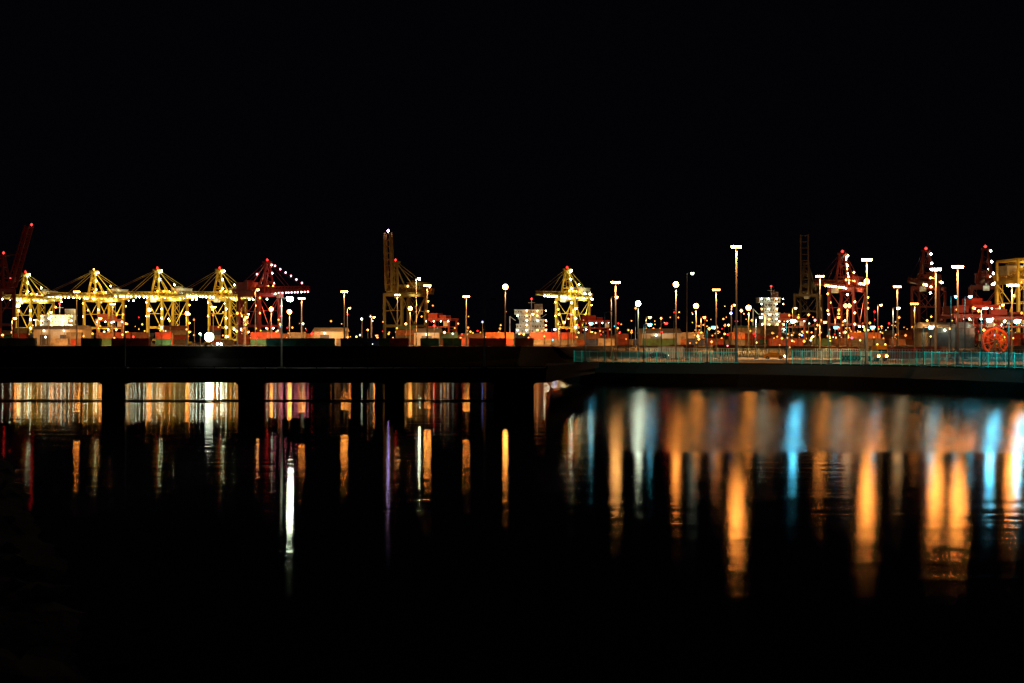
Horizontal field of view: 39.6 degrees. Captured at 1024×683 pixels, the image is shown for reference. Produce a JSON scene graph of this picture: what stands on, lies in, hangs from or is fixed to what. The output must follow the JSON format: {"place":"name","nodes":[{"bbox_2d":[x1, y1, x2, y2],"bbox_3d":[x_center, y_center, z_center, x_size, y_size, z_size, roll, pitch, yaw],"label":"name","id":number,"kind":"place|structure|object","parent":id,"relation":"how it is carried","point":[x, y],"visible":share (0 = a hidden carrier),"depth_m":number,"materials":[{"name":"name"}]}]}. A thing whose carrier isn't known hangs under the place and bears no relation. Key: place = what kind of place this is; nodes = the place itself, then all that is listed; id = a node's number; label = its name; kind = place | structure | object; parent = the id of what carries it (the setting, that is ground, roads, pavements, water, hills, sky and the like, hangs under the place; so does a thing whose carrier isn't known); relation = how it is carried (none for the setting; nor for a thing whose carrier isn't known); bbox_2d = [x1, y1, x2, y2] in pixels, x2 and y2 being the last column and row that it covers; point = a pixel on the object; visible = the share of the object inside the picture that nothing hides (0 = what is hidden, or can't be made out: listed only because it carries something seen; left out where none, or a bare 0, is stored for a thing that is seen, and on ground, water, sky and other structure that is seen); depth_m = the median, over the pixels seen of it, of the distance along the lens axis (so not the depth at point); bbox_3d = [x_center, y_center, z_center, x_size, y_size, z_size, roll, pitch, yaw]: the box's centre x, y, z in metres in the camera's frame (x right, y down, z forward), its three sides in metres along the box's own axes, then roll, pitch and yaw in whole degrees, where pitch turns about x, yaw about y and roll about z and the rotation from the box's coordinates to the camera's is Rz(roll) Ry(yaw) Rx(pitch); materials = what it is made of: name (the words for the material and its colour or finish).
{"place":"outdoors","nodes":[
{"label":"outdoors","id":0,"kind":"place"},
{"bbox_2d":[0,458,97,682],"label":"bank ground","id":1,"kind":"structure","parent":0,"point":[56,660],"depth_m":34.36,"materials":[{"name":"black"}]},
{"bbox_2d":[33,325,92,344],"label":"warehouse","id":2,"kind":"structure","parent":0,"point":[56,331],"depth_m":640.00,"materials":[{"name":"metal"}]},
{"bbox_2d":[412,328,442,344],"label":"warehouse","id":3,"kind":"structure","parent":0,"point":[421,332],"depth_m":560.00,"materials":[{"name":"metal"}]},
{"bbox_2d":[0,364,1023,682],"bbox_3d":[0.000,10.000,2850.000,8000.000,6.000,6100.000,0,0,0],"label":"water","id":4,"kind":"structure","parent":0,"point":[576,532],"depth_m":52.95,"materials":[{"name":"black liquid"}]},
{"bbox_2d":[11,303,154,342],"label":"cargo ship","id":5,"kind":"object","parent":4,"relation":"on","point":[67,316],"visible":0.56,"depth_m":1171.40,"materials":[{"name":"metal"}]},
{"bbox_2d":[0,361,598,400],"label":"road bridge","id":6,"kind":"structure","parent":4,"relation":"in","point":[513,384],"depth_m":167.60,"materials":[{"name":"black concrete"}]},
{"bbox_2d":[121,298,135,367],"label":"street lamp","id":7,"kind":"object","parent":6,"relation":"on","point":[125,332],"visible":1,"depth_m":167.53,"materials":[{"name":"black metal"}]},
{"bbox_2d":[278,296,292,367],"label":"street lamp","id":8,"kind":"object","parent":6,"relation":"on","point":[289,298],"visible":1,"depth_m":168.10,"materials":[{"name":"grey metal"}]},
{"bbox_2d":[481,298,495,367],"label":"street lamp","id":9,"kind":"object","parent":6,"relation":"on","point":[484,331],"visible":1,"depth_m":167.51,"materials":[{"name":"black metal"}]},
{"bbox_2d":[458,298,614,337],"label":"cargo ship","id":10,"kind":"object","parent":4,"relation":"on","point":[523,325],"visible":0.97,"depth_m":1240.60,"materials":[{"name":"metal"}]},
{"bbox_2d":[704,286,846,342],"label":"cargo ship","id":11,"kind":"object","parent":4,"relation":"on","point":[768,304],"visible":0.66,"depth_m":1191.40,"materials":[{"name":"metal"}]},
{"bbox_2d":[0,342,1023,394],"bbox_3d":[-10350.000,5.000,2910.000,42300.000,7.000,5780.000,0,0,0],"label":"ground","id":12,"kind":"structure","parent":0,"point":[760,370],"depth_m":370.20,"materials":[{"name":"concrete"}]},
{"bbox_2d":[0,223,33,337],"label":"container crane","id":13,"kind":"object","parent":12,"relation":"on","point":[10,287],"visible":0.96,"depth_m":998.85,"materials":[{"name":"red paint"}]},
{"bbox_2d":[0,338,36,345],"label":"shipping container","id":14,"kind":"object","parent":12,"relation":"on","point":[18,341],"visible":0.99,"depth_m":462.32,"materials":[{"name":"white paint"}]},
{"bbox_2d":[2,271,61,332],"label":"container crane","id":15,"kind":"object","parent":12,"relation":"on","point":[39,299],"visible":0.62,"depth_m":1204.42,"materials":[{"name":"yellow paint"}]},
{"bbox_2d":[51,338,69,345],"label":"shipping container","id":16,"kind":"object","parent":12,"relation":"on","point":[60,341],"visible":1,"depth_m":510.81,"materials":[{"name":"orange metal"}]},
{"bbox_2d":[71,339,75,344],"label":"shipping container","id":17,"kind":"object","parent":12,"relation":"on","point":[73,341],"visible":0.2,"depth_m":573.82,"materials":[{"name":"red metal"}]},
{"bbox_2d":[66,332,82,338],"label":"shipping container","id":18,"kind":"object","parent":17,"relation":"on","point":[79,335],"visible":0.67,"depth_m":573.82,"materials":[{"name":"orange metal"}]},
{"bbox_2d":[44,269,133,332],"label":"container crane","id":19,"kind":"object","parent":12,"relation":"on","point":[93,297],"visible":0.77,"depth_m":1203.19,"materials":[{"name":"yellow paint"}]},
{"bbox_2d":[81,338,101,345],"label":"shipping container","id":20,"kind":"object","parent":12,"relation":"on","point":[91,341],"visible":0.94,"depth_m":463.76,"materials":[{"name":"metal"}]},
{"bbox_2d":[95,314,122,337],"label":"straddle carrier","id":21,"kind":"object","parent":12,"relation":"on","point":[104,317],"visible":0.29,"depth_m":716.21,"materials":[{"name":"red paint"}]},
{"bbox_2d":[111,338,149,345],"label":"shipping container","id":22,"kind":"object","parent":12,"relation":"on","point":[132,341],"visible":0.9,"depth_m":466.24,"materials":[{"name":"brown metal"}]},
{"bbox_2d":[107,267,197,342],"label":"container crane","id":23,"kind":"object","parent":12,"relation":"on","point":[168,297],"visible":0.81,"depth_m":1203.59,"materials":[{"name":"yellow paint"}]},
{"bbox_2d":[155,339,171,344],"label":"shipping container","id":24,"kind":"object","parent":12,"relation":"on","point":[164,341],"visible":0.91,"depth_m":573.82,"materials":[{"name":"green metal"}]},
{"bbox_2d":[155,332,171,338],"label":"shipping container","id":25,"kind":"object","parent":24,"relation":"on","point":[166,335],"visible":0.97,"depth_m":573.80,"materials":[{"name":"metal"}]},
{"bbox_2d":[177,267,253,342],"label":"container crane","id":26,"kind":"object","parent":12,"relation":"on","point":[225,298],"visible":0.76,"depth_m":1202.78,"materials":[{"name":"yellow paint"}]},
{"bbox_2d":[251,339,265,344],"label":"shipping container","id":27,"kind":"object","parent":12,"relation":"on","point":[261,341],"visible":0.42,"depth_m":573.84,"materials":[{"name":"green metal"}]},
{"bbox_2d":[251,332,279,338],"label":"shipping container","id":28,"kind":"object","parent":27,"relation":"on","point":[261,335],"visible":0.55,"depth_m":573.81,"materials":[{"name":"orange metal"}]},
{"bbox_2d":[232,259,309,343],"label":"container crane","id":29,"kind":"object","parent":12,"relation":"on","point":[246,288],"visible":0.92,"depth_m":1053.30,"materials":[{"name":"red paint"}]},
{"bbox_2d":[266,338,295,345],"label":"shipping container","id":30,"kind":"object","parent":12,"relation":"on","point":[277,341],"visible":0.7,"depth_m":466.90,"materials":[{"name":"teal metal"}]},
{"bbox_2d":[296,338,334,345],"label":"shipping container","id":31,"kind":"object","parent":12,"relation":"on","point":[315,341],"visible":0.96,"depth_m":462.76,"materials":[{"name":"green metal"}]},
{"bbox_2d":[312,328,349,344],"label":"warehouse","id":32,"kind":"structure","parent":12,"relation":"on","point":[335,333],"depth_m":640.00,"materials":[{"name":"metal"}]},
{"bbox_2d":[340,338,378,345],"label":"shipping container","id":33,"kind":"object","parent":12,"relation":"on","point":[353,341],"visible":0.93,"depth_m":462.46,"materials":[{"name":"metal"}]},
{"bbox_2d":[390,338,408,345],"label":"shipping container","id":34,"kind":"object","parent":12,"relation":"on","point":[399,341],"visible":0.94,"depth_m":462.02,"materials":[{"name":"red metal"}]},
{"bbox_2d":[383,230,433,337],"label":"container crane","id":35,"kind":"object","parent":12,"relation":"on","point":[390,290],"visible":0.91,"depth_m":1133.55,"materials":[{"name":"paint"}]},
{"bbox_2d":[420,338,438,345],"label":"shipping container","id":36,"kind":"object","parent":12,"relation":"on","point":[429,341],"visible":0.93,"depth_m":464.43,"materials":[{"name":"green metal"}]},
{"bbox_2d":[425,313,458,331],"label":"straddle carrier","id":37,"kind":"object","parent":12,"relation":"on","point":[445,319],"visible":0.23,"depth_m":697.64,"materials":[{"name":"red paint"}]},
{"bbox_2d":[443,338,461,345],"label":"shipping container","id":38,"kind":"object","parent":12,"relation":"on","point":[452,341],"visible":0.95,"depth_m":467.48,"materials":[{"name":"green metal"}]},
{"bbox_2d":[469,338,505,345],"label":"shipping container","id":39,"kind":"object","parent":12,"relation":"on","point":[488,341],"visible":0.93,"depth_m":463.37,"materials":[{"name":"red metal"}]},
{"bbox_2d":[506,339,512,344],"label":"shipping container","id":40,"kind":"object","parent":12,"relation":"on","point":[509,341],"visible":0.33,"depth_m":573.81,"materials":[{"name":"orange metal"}]},
{"bbox_2d":[483,332,513,338],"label":"shipping container","id":41,"kind":"object","parent":40,"relation":"on","point":[509,335],"visible":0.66,"depth_m":573.80,"materials":[{"name":"orange metal"}]},
{"bbox_2d":[515,338,533,345],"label":"shipping container","id":42,"kind":"object","parent":12,"relation":"on","point":[524,341],"visible":0.91,"depth_m":465.83,"materials":[{"name":"red metal"}]},
{"bbox_2d":[59,305,1010,338],"bbox_3d":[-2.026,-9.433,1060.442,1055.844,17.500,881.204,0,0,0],"label":"distant orange lights","id":43,"kind":"object","parent":12,"relation":"on","point":[557,323],"visible":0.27,"depth_m":925.40,"materials":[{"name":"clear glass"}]},
{"bbox_2d":[545,339,574,344],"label":"shipping container","id":44,"kind":"object","parent":12,"relation":"on","point":[557,341],"visible":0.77,"depth_m":573.82,"materials":[{"name":"orange metal"}]},
{"bbox_2d":[545,332,574,338],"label":"shipping container","id":45,"kind":"object","parent":44,"relation":"on","point":[556,335],"visible":0.87,"depth_m":573.80,"materials":[{"name":"metal"}]},
{"bbox_2d":[535,266,592,333],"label":"container crane","id":46,"kind":"object","parent":12,"relation":"on","point":[572,295],"visible":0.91,"depth_m":1093.14,"materials":[{"name":"yellow paint"}]},
{"bbox_2d":[579,315,609,337],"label":"straddle carrier","id":47,"kind":"object","parent":12,"relation":"on","point":[591,318],"visible":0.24,"depth_m":758.03,"materials":[{"name":"red paint"}]},
{"bbox_2d":[598,338,614,345],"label":"shipping container","id":48,"kind":"object","parent":12,"relation":"on","point":[601,341],"visible":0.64,"depth_m":510.81,"materials":[{"name":"orange metal"}]},
{"bbox_2d":[611,281,619,359],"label":"flood light mast","id":49,"kind":"object","parent":12,"relation":"on","point":[616,282],"visible":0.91,"depth_m":284.86,"materials":[{"name":"grey metal"}]},
{"bbox_2d":[574,351,738,362],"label":"metal fence","id":50,"kind":"object","parent":12,"relation":"on","point":[630,357],"visible":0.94,"depth_m":253.22,"materials":[{"name":"teal metal"}]},
{"bbox_2d":[644,338,674,345],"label":"shipping container","id":51,"kind":"object","parent":12,"relation":"on","point":[657,341],"visible":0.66,"depth_m":510.81,"materials":[{"name":"green metal"}]},
{"bbox_2d":[658,346,683,356],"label":"shipping container","id":52,"kind":"object","parent":12,"relation":"on","point":[664,348],"visible":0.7,"depth_m":348.80,"materials":[{"name":"beige metal"}]},
{"bbox_2d":[673,282,678,359],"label":"flood light mast","id":53,"kind":"object","parent":12,"relation":"on","point":[675,284],"visible":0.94,"depth_m":299.87,"materials":[{"name":"grey metal"}]},
{"bbox_2d":[680,339,685,344],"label":"shipping container","id":54,"kind":"object","parent":12,"relation":"on","point":[682,341],"visible":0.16,"depth_m":573.82,"materials":[{"name":"orange metal"}]},
{"bbox_2d":[680,332,703,338],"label":"shipping container","id":55,"kind":"object","parent":54,"relation":"on","point":[690,335],"visible":0.42,"depth_m":573.83,"materials":[{"name":"orange metal"}]},
{"bbox_2d":[685,272,693,359],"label":"street lamp","id":56,"kind":"object","parent":12,"relation":"on","point":[692,273],"visible":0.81,"depth_m":289.92,"materials":[{"name":"grey metal"}]},
{"bbox_2d":[706,338,723,345],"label":"shipping container","id":57,"kind":"object","parent":12,"relation":"on","point":[720,341],"visible":0.66,"depth_m":510.81,"materials":[{"name":"orange metal"}]},
{"bbox_2d":[712,289,719,357],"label":"flood light mast","id":58,"kind":"object","parent":12,"relation":"on","point":[716,290],"visible":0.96,"depth_m":334.87,"materials":[{"name":"grey metal"}]},
{"bbox_2d":[713,345,734,354],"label":"shipping container","id":59,"kind":"object","parent":12,"relation":"on","point":[730,351],"visible":0.45,"depth_m":378.87,"materials":[{"name":"metal"}]},
{"bbox_2d":[731,245,741,361],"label":"flood light mast","id":60,"kind":"object","parent":12,"relation":"on","point":[736,319],"visible":0.9,"depth_m":249.85,"materials":[{"name":"grey metal"}]},
{"bbox_2d":[760,340,767,343],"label":"shipping container","id":61,"kind":"object","parent":12,"relation":"on","point":[763,341],"visible":0.33,"depth_m":798.88,"materials":[{"name":"metal"}]},
{"bbox_2d":[760,335,778,339],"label":"shipping container","id":62,"kind":"object","parent":61,"relation":"on","point":[764,337],"visible":0.62,"depth_m":798.84,"materials":[{"name":"brown metal"}]},
{"bbox_2d":[757,330,778,334],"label":"shipping container","id":63,"kind":"object","parent":62,"relation":"on","point":[767,332],"visible":0.83,"depth_m":798.82,"materials":[{"name":"brown metal"}]},
{"bbox_2d":[764,352,784,358],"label":"parked car","id":64,"kind":"object","parent":12,"relation":"on","point":[772,355],"visible":0.94,"depth_m":304.25,"materials":[{"name":"yellow paint"}]},
{"bbox_2d":[768,338,802,345],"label":"shipping container","id":65,"kind":"object","parent":12,"relation":"on","point":[777,342],"visible":0.85,"depth_m":510.81,"materials":[{"name":"metal"}]},
{"bbox_2d":[777,313,806,344],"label":"straddle carrier","id":66,"kind":"object","parent":12,"relation":"on","point":[784,316],"visible":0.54,"depth_m":697.12,"materials":[{"name":"red paint"}]},
{"bbox_2d":[792,346,817,355],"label":"shipping container","id":67,"kind":"object","parent":12,"relation":"on","point":[807,348],"visible":0.48,"depth_m":358.82,"materials":[{"name":"brown metal"}]},
{"bbox_2d":[793,234,822,332],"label":"container crane","id":68,"kind":"object","parent":12,"relation":"on","point":[808,289],"visible":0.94,"depth_m":1231.45,"materials":[{"name":"brown paint"}]},
{"bbox_2d":[815,275,823,352],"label":"flood light mast","id":69,"kind":"object","parent":12,"relation":"on","point":[819,276],"visible":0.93,"depth_m":389.81,"materials":[{"name":"grey metal"}]},
{"bbox_2d":[813,338,830,345],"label":"shipping container","id":70,"kind":"object","parent":12,"relation":"on","point":[825,341],"visible":0.84,"depth_m":510.81,"materials":[{"name":"metal"}]},
{"bbox_2d":[646,348,1023,359],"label":"metal fence","id":71,"kind":"object","parent":12,"relation":"on","point":[815,352],"visible":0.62,"depth_m":324.21,"materials":[{"name":"teal metal"}]},
{"bbox_2d":[814,250,868,338],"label":"container crane","id":72,"kind":"object","parent":12,"relation":"on","point":[852,283],"visible":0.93,"depth_m":953.09,"materials":[{"name":"red paint"}]},
{"bbox_2d":[830,347,858,357],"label":"shipping container","id":73,"kind":"object","parent":12,"relation":"on","point":[844,348],"visible":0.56,"depth_m":328.83,"materials":[{"name":"brown metal"}]},
{"bbox_2d":[842,344,887,360],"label":"container truck","id":74,"kind":"object","parent":12,"relation":"on","point":[879,348],"visible":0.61,"depth_m":273.54,"materials":[{"name":"yellow paint"}]},
{"bbox_2d":[861,258,871,362],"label":"flood light mast","id":75,"kind":"object","parent":12,"relation":"on","point":[866,259],"visible":0.88,"depth_m":249.85,"materials":[{"name":"grey metal"}]},
{"bbox_2d":[852,338,884,345],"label":"shipping container","id":76,"kind":"object","parent":12,"relation":"on","point":[879,341],"visible":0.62,"depth_m":510.81,"materials":[{"name":"brown metal"}]},
{"bbox_2d":[887,347,914,358],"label":"shipping container","id":77,"kind":"object","parent":12,"relation":"on","point":[905,349],"visible":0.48,"depth_m":308.78,"materials":[{"name":"metal"}]},
{"bbox_2d":[792,350,1023,368],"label":"metal fence","id":78,"kind":"object","parent":12,"relation":"on","point":[904,358],"visible":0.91,"depth_m":221.18,"materials":[{"name":"teal metal"}]},
{"bbox_2d":[908,247,945,338],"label":"container crane","id":79,"kind":"object","parent":12,"relation":"on","point":[924,282],"visible":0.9,"depth_m":921.92,"materials":[{"name":"red paint"}]},
{"bbox_2d":[914,347,940,357],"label":"shipping container","id":80,"kind":"object","parent":12,"relation":"on","point":[929,353],"visible":0.52,"depth_m":330.81,"materials":[{"name":"metal"}]},
{"bbox_2d":[930,268,940,363],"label":"flood light mast","id":81,"kind":"object","parent":12,"relation":"on","point":[935,345],"visible":0.87,"depth_m":239.86,"materials":[{"name":"grey metal"}]},
{"bbox_2d":[912,322,976,347],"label":"warehouse","id":82,"kind":"structure","parent":12,"relation":"on","point":[943,334],"depth_m":420.00,"materials":[{"name":"grey paint"}]},
{"bbox_2d":[937,333,949,345],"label":"door","id":83,"kind":"structure","parent":82,"relation":"in","point":[943,339],"depth_m":419.79,"materials":[{"name":"metal"}]},
{"bbox_2d":[952,265,963,364],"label":"flood light mast","id":84,"kind":"object","parent":12,"relation":"on","point":[957,267],"visible":0.85,"depth_m":227.87,"materials":[{"name":"grey metal"}]},
{"bbox_2d":[938,306,994,346],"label":"straddle carrier","id":85,"kind":"object","parent":12,"relation":"on","point":[966,310],"visible":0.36,"depth_m":427.42,"materials":[{"name":"red paint"}]},
{"bbox_2d":[959,298,1001,342],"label":"straddle carrier","id":86,"kind":"object","parent":12,"relation":"on","point":[976,302],"visible":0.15,"depth_m":557.36,"materials":[{"name":"red paint"}]},
{"bbox_2d":[968,245,1001,336],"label":"container crane","id":87,"kind":"object","parent":12,"relation":"on","point":[984,280],"visible":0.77,"depth_m":900.97,"materials":[{"name":"red paint"}]},
{"bbox_2d":[982,328,1007,361],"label":"cable reel","id":88,"kind":"object","parent":12,"relation":"on","point":[994,341],"visible":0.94,"depth_m":261.44,"materials":[{"name":"orange paint"}]},
{"bbox_2d":[987,309,1023,344],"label":"straddle carrier","id":89,"kind":"object","parent":12,"relation":"on","point":[1000,314],"visible":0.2,"depth_m":477.24,"materials":[{"name":"red paint"}]},
{"bbox_2d":[993,258,1023,344],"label":"container crane","id":90,"kind":"object","parent":12,"relation":"on","point":[1011,271],"visible":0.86,"depth_m":637.11,"materials":[{"name":"yellow paint"}]},
{"bbox_2d":[1006,284,1016,361],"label":"flood light mast","id":91,"kind":"object","parent":12,"relation":"on","point":[1011,285],"visible":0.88,"depth_m":259.88,"materials":[{"name":"grey metal"}]},
{"bbox_2d":[1005,319,1020,368],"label":"street lamp","id":92,"kind":"object","parent":12,"relation":"on","point":[1016,321],"visible":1,"depth_m":196.93,"materials":[{"name":"metal"}]},
{"bbox_2d":[0,0,1023,341],"label":"sky","id":93,"kind":"structure","parent":0,"point":[515,144],"materials":[{"name":"black"}]},
{"bbox_2d":[637,329,681,345],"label":"warehouse","id":94,"kind":"structure","parent":0,"point":[656,333],"depth_m":520.00,"materials":[{"name":"metal"}]},
{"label":"shipping container","id":95,"kind":"object","parent":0,"visible":0},
{"bbox_2d":[99,332,114,337],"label":"shipping container","id":96,"kind":"object","parent":95,"relation":"on","point":[106,334],"visible":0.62,"depth_m":573.82,"materials":[{"name":"orange metal"}]},
{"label":"shipping container","id":97,"kind":"object","parent":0,"visible":0},
{"bbox_2d":[849,332,880,337],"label":"shipping container","id":98,"kind":"object","parent":97,"relation":"on","point":[859,334],"visible":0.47,"depth_m":573.81,"materials":[{"name":"orange metal"}]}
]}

